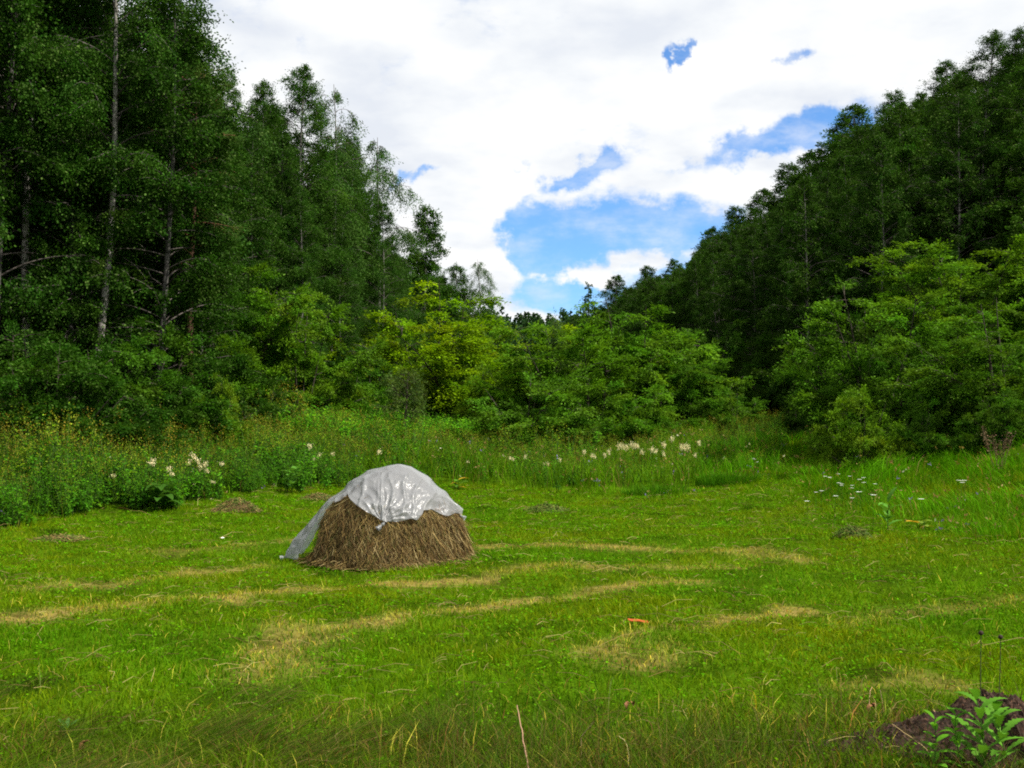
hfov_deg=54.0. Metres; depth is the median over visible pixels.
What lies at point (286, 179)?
forest birch
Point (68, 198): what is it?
forest birch
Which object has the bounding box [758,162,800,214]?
slope birch
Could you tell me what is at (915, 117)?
forest birch
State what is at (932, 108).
forest birch
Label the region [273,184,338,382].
birch tree
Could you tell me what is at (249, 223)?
forest birch
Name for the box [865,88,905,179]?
birch tree
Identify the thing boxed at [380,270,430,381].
slope birch
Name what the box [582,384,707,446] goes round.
leafy bush
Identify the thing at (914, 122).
slope birch
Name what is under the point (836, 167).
slope birch
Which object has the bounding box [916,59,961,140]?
birch tree
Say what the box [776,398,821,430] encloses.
leafy bush
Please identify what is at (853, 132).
slope birch
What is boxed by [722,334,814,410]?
leafy bush
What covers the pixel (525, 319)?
distant wood
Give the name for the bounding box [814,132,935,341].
slope birch
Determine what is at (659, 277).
slope birch
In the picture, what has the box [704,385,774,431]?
leafy bush
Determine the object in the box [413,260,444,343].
slope birch
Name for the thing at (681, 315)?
slope birch
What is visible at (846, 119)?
slope birch
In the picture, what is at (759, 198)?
slope birch
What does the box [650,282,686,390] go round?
slope birch
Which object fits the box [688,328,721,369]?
slope birch
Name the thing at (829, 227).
forest birch
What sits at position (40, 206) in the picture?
forest birch
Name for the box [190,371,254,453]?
leafy bush
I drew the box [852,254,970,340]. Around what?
leafy bush
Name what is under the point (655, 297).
slope birch
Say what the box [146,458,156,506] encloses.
meadowsweet plant
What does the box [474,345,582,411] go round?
tall shrub
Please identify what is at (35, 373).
leafy bush
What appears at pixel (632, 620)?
orange strip
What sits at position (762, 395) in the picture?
leafy bush
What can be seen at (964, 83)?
forest birch
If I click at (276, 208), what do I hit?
forest birch
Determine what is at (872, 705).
dead leaf
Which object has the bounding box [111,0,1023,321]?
sky
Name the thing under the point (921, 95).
forest birch
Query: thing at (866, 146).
forest birch
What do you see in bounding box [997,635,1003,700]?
knapweed stalk
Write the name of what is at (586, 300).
spire tree
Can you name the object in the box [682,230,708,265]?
spire tree
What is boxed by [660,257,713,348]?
slope birch
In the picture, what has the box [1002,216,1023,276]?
leafy bush
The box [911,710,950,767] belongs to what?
leafy weed
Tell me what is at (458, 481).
hogweed plant
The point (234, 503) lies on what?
hay heap
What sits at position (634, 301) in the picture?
slope birch
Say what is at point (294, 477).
hogweed plant
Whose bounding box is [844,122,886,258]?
forest birch
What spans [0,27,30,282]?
forest birch
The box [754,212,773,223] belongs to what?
slope birch
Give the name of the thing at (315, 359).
tall shrub
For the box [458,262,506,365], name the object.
weeping birch
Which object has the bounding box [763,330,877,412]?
leafy bush
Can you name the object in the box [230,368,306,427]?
leafy bush
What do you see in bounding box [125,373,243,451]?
leafy bush
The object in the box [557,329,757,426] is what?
leafy bush
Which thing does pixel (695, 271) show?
forest birch
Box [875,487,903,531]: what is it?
hogweed plant
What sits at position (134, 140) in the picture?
forest birch
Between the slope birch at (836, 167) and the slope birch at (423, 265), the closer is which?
the slope birch at (836, 167)
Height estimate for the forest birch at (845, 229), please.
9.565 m
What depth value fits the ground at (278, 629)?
8.54 m
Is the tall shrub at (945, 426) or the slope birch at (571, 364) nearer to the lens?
the tall shrub at (945, 426)
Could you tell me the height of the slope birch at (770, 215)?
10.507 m
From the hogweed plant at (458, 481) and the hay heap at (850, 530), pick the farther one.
the hogweed plant at (458, 481)
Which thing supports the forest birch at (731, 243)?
on the ground at (278, 629)
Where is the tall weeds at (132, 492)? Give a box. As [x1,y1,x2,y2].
[0,380,789,527]
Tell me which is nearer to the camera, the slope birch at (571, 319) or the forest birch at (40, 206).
the forest birch at (40, 206)
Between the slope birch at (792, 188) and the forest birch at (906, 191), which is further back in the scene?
the slope birch at (792, 188)
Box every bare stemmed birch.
[0,0,136,355]
[19,0,220,355]
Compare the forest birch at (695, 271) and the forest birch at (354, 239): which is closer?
the forest birch at (354, 239)
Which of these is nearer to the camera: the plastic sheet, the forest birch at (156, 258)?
the plastic sheet
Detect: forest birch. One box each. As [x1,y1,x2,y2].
[0,0,89,332]
[0,0,115,362]
[0,0,158,373]
[0,1,130,296]
[0,19,176,327]
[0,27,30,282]
[31,2,181,346]
[40,0,265,398]
[77,36,156,330]
[110,36,259,383]
[121,81,246,340]
[178,121,287,390]
[222,133,301,367]
[242,133,326,371]
[243,101,273,160]
[246,102,303,188]
[247,144,318,374]
[257,122,334,355]
[292,130,315,220]
[309,133,368,372]
[310,147,372,357]
[355,170,389,330]
[368,249,413,361]
[679,260,719,348]
[690,241,742,355]
[695,253,735,378]
[704,241,743,346]
[716,235,739,332]
[717,234,777,379]
[729,241,753,345]
[734,221,779,342]
[736,226,752,334]
[738,201,796,368]
[763,204,818,332]
[768,188,840,364]
[769,170,854,342]
[772,186,798,261]
[810,169,830,194]
[819,167,880,339]
[838,123,917,313]
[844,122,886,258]
[863,165,929,296]
[885,129,933,266]
[891,101,925,166]
[909,91,930,127]
[920,73,1001,270]
[920,119,932,139]
[924,88,941,128]
[970,73,1022,235]
[999,55,1023,224]
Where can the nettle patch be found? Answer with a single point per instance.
(461, 424)
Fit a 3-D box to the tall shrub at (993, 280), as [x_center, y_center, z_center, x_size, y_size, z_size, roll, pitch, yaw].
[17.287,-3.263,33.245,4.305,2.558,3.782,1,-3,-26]
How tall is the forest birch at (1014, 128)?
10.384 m
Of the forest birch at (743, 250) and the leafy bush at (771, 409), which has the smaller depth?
the leafy bush at (771, 409)
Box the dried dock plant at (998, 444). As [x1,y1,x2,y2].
[979,426,1015,467]
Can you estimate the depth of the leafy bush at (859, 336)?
36.28 m
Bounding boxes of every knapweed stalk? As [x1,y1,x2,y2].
[978,631,983,723]
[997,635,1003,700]
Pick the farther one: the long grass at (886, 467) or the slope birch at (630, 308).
the slope birch at (630, 308)
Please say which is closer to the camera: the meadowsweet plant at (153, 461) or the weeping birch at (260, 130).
the meadowsweet plant at (153, 461)
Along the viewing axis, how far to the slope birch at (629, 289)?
108.43 m
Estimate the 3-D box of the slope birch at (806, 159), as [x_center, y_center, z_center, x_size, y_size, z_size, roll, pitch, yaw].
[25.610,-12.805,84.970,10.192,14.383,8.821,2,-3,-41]
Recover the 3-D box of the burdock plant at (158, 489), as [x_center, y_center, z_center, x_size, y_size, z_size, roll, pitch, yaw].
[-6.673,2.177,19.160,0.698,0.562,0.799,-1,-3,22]
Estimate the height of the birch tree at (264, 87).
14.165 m
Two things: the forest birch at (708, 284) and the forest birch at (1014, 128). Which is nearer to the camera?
the forest birch at (1014, 128)
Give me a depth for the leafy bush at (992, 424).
22.68 m
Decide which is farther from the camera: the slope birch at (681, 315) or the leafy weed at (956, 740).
the slope birch at (681, 315)
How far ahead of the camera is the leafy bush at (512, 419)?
35.93 m
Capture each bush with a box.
[0,318,126,434]
[0,332,65,395]
[0,336,174,461]
[12,363,201,463]
[14,333,235,447]
[85,316,247,431]
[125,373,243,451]
[154,348,285,438]
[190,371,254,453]
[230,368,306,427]
[279,356,410,416]
[319,346,430,417]
[365,362,432,431]
[420,377,486,424]
[449,370,517,429]
[463,370,611,453]
[516,373,670,449]
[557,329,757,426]
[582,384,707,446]
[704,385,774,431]
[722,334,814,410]
[726,321,812,402]
[750,340,827,409]
[758,394,785,416]
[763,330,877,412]
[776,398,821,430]
[801,383,924,471]
[829,306,908,387]
[837,297,937,362]
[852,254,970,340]
[864,264,983,333]
[871,245,1006,334]
[887,392,976,460]
[929,226,1007,298]
[949,387,1023,451]
[983,198,1023,237]
[991,202,1023,248]
[994,194,1023,262]
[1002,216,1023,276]
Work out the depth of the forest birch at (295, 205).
48.06 m
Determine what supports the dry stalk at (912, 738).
on the ground at (278, 629)
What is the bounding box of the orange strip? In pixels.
[628,618,647,622]
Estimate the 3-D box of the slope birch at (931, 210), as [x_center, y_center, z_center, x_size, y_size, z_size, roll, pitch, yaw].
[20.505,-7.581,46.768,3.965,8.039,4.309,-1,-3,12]
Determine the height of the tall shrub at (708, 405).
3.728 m
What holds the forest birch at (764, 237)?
on the ground at (278, 629)
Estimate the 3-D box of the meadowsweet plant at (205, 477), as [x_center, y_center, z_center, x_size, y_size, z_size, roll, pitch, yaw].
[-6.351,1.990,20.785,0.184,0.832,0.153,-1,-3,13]
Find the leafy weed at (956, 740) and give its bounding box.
[939,706,976,767]
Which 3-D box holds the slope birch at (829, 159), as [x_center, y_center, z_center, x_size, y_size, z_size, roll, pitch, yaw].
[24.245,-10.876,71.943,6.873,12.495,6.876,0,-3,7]
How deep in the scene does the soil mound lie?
5.16 m
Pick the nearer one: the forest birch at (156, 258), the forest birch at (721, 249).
the forest birch at (156, 258)
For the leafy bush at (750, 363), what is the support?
on the ground at (278, 629)
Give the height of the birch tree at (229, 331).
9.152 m
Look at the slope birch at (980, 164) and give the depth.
47.51 m
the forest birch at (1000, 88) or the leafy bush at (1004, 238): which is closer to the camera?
the leafy bush at (1004, 238)
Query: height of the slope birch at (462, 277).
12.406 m
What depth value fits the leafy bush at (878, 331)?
37.94 m
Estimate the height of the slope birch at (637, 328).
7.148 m
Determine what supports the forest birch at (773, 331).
on the ground at (278, 629)
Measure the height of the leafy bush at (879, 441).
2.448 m
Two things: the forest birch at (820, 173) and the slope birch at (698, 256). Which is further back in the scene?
the slope birch at (698, 256)
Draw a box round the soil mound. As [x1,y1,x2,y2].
[821,688,1023,767]
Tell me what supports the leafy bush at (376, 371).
on the ground at (278, 629)
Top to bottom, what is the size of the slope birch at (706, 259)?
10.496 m
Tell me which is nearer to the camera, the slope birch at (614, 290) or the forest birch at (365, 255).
the forest birch at (365, 255)
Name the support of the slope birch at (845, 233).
on the ground at (278, 629)
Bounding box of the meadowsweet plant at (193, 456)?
[190,454,196,498]
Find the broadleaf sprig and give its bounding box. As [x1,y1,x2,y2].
[58,718,76,735]
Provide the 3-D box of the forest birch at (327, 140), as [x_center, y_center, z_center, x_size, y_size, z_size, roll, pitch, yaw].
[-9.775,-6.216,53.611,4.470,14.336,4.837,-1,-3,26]
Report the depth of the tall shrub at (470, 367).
51.05 m
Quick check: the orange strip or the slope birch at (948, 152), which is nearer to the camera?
the orange strip
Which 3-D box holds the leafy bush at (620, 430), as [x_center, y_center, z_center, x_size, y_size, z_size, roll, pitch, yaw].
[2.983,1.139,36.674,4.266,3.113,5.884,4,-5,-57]
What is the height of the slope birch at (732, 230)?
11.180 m
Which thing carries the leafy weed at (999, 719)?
on the ground at (278, 629)
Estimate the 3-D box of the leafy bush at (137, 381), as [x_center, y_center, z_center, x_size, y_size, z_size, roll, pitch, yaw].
[-10.483,0.344,25.785,5.187,3.239,5.490,-2,-3,31]
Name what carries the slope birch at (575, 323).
on the ground at (278, 629)
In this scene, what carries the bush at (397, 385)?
on the ground at (278, 629)
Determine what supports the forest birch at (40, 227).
on the ground at (278, 629)
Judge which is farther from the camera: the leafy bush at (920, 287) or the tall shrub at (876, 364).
the leafy bush at (920, 287)
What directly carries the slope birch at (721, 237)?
on the ground at (278, 629)
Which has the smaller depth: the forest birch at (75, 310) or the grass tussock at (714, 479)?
the grass tussock at (714, 479)
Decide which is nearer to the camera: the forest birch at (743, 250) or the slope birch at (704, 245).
the forest birch at (743, 250)
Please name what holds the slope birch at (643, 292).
on the ground at (278, 629)
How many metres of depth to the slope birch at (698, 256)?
84.17 m
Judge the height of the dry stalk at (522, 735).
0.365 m
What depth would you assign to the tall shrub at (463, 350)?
46.08 m
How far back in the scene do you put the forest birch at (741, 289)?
59.86 m
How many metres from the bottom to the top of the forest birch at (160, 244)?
12.357 m
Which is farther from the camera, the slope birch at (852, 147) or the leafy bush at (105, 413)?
the slope birch at (852, 147)
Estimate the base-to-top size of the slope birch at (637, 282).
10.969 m
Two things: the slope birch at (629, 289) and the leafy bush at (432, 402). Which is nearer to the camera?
the leafy bush at (432, 402)
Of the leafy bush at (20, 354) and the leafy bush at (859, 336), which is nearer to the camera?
the leafy bush at (20, 354)
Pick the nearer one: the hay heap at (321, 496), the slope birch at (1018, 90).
the hay heap at (321, 496)
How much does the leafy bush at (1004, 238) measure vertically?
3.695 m
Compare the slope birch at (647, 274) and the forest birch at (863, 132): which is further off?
the slope birch at (647, 274)
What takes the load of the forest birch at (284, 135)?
on the ground at (278, 629)
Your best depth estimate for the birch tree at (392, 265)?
53.05 m
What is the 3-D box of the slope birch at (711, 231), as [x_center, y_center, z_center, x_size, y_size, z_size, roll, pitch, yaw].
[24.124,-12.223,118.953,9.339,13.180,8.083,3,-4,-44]
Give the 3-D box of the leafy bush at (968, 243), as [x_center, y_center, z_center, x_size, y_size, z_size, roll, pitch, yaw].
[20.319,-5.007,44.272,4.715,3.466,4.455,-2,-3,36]
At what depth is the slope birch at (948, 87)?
53.14 m
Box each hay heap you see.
[28,532,89,542]
[210,497,261,512]
[300,492,331,500]
[523,502,569,512]
[832,524,872,538]
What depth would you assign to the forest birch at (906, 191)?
45.86 m
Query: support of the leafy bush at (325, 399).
on the ground at (278, 629)
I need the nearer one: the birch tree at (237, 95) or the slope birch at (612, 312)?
the birch tree at (237, 95)
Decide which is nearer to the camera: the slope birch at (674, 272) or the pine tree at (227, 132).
the pine tree at (227, 132)
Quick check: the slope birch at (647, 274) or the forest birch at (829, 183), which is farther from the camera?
the slope birch at (647, 274)
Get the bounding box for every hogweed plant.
[277,466,304,489]
[451,477,468,487]
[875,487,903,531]
[906,520,933,527]
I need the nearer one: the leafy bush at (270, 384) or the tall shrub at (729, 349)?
the leafy bush at (270, 384)
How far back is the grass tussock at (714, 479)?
24.59 m
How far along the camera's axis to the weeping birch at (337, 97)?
48.42 m
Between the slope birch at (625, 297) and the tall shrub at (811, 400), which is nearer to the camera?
the tall shrub at (811, 400)
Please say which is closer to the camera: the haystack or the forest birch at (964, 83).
the haystack
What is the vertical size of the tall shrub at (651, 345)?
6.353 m
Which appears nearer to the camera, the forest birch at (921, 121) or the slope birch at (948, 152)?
the slope birch at (948, 152)
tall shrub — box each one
[170,257,316,412]
[216,285,400,416]
[309,280,581,416]
[358,322,456,386]
[415,308,529,404]
[463,313,698,426]
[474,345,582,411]
[546,296,744,416]
[643,318,766,416]
[645,349,754,430]
[763,275,999,439]
[790,332,921,441]
[845,233,1023,363]
[869,323,1023,435]
[881,297,1023,427]
[968,256,1023,324]
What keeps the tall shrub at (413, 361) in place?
on the ground at (278, 629)
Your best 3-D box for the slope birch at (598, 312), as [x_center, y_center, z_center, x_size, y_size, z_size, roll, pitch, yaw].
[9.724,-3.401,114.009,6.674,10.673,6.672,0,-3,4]
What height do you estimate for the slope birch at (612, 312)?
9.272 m
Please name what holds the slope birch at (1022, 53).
on the ground at (278, 629)
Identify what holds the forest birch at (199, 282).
on the ground at (278, 629)
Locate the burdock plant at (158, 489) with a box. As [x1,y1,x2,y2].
[143,483,180,511]
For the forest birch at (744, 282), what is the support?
on the ground at (278, 629)
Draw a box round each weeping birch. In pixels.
[80,0,289,352]
[284,88,393,349]
[356,137,429,351]
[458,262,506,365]
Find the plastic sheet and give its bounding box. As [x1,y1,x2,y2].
[280,464,465,559]
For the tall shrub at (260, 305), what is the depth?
34.33 m
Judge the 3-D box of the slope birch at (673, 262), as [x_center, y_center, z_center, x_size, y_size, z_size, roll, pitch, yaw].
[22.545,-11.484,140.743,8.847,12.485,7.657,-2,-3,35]
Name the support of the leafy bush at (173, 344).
on the ground at (278, 629)
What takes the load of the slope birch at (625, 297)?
on the ground at (278, 629)
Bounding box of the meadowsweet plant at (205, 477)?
[201,461,207,499]
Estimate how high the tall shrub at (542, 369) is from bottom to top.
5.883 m
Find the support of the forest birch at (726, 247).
on the ground at (278, 629)
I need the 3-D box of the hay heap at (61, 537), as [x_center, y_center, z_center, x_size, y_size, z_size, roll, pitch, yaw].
[-6.706,2.277,14.904,0.954,0.144,0.754,0,-3,0]
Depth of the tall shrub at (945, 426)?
26.73 m
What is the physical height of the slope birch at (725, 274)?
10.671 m
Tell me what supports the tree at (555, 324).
on the ground at (278, 629)
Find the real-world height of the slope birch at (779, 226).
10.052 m
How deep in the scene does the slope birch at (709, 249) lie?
81.44 m
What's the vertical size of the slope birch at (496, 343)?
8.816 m
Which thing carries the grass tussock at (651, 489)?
on the ground at (278, 629)
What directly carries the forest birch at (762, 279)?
on the ground at (278, 629)
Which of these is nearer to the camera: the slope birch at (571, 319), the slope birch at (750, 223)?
the slope birch at (750, 223)
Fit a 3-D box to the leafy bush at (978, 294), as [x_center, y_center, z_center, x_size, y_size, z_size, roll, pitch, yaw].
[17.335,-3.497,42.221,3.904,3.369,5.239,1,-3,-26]
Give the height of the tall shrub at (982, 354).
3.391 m
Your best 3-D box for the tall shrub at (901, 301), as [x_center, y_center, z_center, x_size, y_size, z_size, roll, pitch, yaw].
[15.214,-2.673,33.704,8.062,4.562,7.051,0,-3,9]
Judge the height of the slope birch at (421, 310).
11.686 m
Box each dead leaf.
[624,701,634,708]
[866,702,876,713]
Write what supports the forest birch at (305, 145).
on the ground at (278, 629)
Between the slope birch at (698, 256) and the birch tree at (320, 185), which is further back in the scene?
the slope birch at (698, 256)
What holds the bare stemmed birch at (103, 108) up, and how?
on the ground at (278, 629)
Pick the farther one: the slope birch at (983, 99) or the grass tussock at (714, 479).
the slope birch at (983, 99)
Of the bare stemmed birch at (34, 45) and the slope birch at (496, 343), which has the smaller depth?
the bare stemmed birch at (34, 45)
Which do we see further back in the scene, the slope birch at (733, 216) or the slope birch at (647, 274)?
the slope birch at (647, 274)
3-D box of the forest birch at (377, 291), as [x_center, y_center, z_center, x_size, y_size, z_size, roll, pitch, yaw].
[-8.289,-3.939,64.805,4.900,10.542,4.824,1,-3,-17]
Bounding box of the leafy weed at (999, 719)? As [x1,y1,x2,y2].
[948,696,1023,767]
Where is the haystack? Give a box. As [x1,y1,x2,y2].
[288,485,490,572]
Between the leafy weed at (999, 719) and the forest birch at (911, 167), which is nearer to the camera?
the leafy weed at (999, 719)
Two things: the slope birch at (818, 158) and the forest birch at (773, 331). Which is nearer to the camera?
the forest birch at (773, 331)
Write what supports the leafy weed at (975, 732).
on the ground at (278, 629)
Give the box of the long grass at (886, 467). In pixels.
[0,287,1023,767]
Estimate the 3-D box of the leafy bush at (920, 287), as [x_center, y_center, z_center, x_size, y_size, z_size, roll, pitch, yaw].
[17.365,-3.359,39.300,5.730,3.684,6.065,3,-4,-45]
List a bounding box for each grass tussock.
[619,480,696,496]
[688,469,760,485]
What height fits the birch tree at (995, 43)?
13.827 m
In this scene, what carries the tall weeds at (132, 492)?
on the ground at (278, 629)
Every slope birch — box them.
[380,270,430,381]
[399,204,481,370]
[406,263,435,332]
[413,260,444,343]
[427,262,488,385]
[485,317,507,372]
[562,333,594,369]
[564,315,580,334]
[564,319,583,364]
[571,309,604,371]
[575,305,628,372]
[593,275,629,322]
[607,286,637,319]
[612,291,631,322]
[612,295,638,326]
[616,279,646,302]
[617,283,650,329]
[623,276,661,354]
[623,318,657,369]
[629,265,656,286]
[640,280,678,351]
[641,275,664,318]
[643,273,681,329]
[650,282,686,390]
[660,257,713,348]
[661,258,683,276]
[669,286,689,343]
[670,269,678,275]
[672,231,743,342]
[681,242,710,273]
[682,250,704,276]
[683,250,709,320]
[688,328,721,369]
[693,226,722,250]
[697,239,718,268]
[699,219,777,369]
[713,223,746,250]
[714,205,751,240]
[737,214,762,250]
[742,188,773,221]
[749,208,795,330]
[753,175,861,374]
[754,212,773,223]
[757,208,777,235]
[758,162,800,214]
[769,149,817,211]
[772,181,801,210]
[788,139,835,187]
[802,103,876,177]
[807,186,876,308]
[810,125,867,184]
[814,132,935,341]
[817,149,841,181]
[818,153,858,246]
[824,141,867,187]
[837,100,971,261]
[891,116,932,166]
[903,88,1019,283]
[910,104,1022,259]
[911,139,990,262]
[912,72,986,211]
[914,86,1023,272]
[964,57,1023,226]
[977,74,1023,231]
[997,39,1023,190]
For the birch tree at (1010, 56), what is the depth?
52.88 m
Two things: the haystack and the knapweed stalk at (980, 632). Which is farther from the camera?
the haystack
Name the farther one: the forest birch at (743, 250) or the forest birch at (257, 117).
the forest birch at (743, 250)
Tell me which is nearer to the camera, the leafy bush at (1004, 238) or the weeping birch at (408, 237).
the leafy bush at (1004, 238)
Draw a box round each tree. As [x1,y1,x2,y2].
[37,152,127,331]
[127,57,255,378]
[154,151,262,366]
[169,65,292,330]
[227,78,320,341]
[263,63,372,382]
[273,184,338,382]
[312,232,373,378]
[313,136,391,352]
[354,201,423,366]
[541,306,575,392]
[569,281,603,367]
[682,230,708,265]
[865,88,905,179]
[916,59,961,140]
[923,29,1020,134]
[982,25,1023,93]
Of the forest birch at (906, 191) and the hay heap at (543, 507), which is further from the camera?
the forest birch at (906, 191)
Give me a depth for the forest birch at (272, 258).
39.03 m
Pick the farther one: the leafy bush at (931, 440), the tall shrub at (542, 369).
the tall shrub at (542, 369)
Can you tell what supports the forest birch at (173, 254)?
on the ground at (278, 629)
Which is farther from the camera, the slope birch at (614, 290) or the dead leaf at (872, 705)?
the slope birch at (614, 290)
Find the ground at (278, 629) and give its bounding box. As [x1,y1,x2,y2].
[0,271,1023,767]
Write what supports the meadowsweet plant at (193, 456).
on the ground at (278, 629)
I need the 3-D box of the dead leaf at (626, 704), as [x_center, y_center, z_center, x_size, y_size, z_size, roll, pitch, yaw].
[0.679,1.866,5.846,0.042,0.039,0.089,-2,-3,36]
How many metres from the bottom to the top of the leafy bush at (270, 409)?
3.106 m
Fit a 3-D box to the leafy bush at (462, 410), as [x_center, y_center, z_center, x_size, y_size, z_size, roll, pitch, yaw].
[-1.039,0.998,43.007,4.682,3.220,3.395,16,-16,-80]
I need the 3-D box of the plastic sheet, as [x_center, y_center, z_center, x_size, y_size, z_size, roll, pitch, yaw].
[-1.703,1.658,13.040,2.066,1.239,1.664,-2,-3,34]
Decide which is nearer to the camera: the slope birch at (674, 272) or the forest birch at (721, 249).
the forest birch at (721, 249)
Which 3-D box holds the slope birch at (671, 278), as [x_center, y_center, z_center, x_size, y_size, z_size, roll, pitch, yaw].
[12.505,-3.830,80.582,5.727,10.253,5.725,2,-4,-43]
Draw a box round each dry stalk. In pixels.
[517,705,528,767]
[892,724,936,762]
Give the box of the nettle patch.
[252,390,503,447]
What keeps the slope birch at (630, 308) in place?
on the ground at (278, 629)
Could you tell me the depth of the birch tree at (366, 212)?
52.39 m
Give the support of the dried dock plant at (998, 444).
on the ground at (278, 629)
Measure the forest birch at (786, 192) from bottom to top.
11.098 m
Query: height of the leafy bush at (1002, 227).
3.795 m
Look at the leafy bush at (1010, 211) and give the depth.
41.01 m
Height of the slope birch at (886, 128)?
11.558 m
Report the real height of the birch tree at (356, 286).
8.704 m
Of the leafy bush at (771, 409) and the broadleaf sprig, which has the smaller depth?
the broadleaf sprig
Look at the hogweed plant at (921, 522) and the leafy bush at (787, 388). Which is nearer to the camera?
the hogweed plant at (921, 522)
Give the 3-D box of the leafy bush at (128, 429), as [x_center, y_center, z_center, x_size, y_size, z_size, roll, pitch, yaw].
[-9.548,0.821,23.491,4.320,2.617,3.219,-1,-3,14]
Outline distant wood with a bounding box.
[479,305,591,368]
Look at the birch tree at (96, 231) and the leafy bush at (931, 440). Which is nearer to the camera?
the leafy bush at (931, 440)
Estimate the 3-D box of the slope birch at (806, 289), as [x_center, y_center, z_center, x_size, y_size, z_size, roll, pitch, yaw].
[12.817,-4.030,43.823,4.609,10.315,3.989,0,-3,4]
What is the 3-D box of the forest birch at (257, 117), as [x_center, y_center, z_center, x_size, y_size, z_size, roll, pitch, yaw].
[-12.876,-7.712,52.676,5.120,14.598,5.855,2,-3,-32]
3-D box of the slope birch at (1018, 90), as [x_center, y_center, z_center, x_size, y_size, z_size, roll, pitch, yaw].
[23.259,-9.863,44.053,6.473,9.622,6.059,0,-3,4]
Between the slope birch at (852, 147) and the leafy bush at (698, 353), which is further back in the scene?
the slope birch at (852, 147)
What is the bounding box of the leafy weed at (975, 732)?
[945,688,1022,767]
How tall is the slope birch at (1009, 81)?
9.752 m
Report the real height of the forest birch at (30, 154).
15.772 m

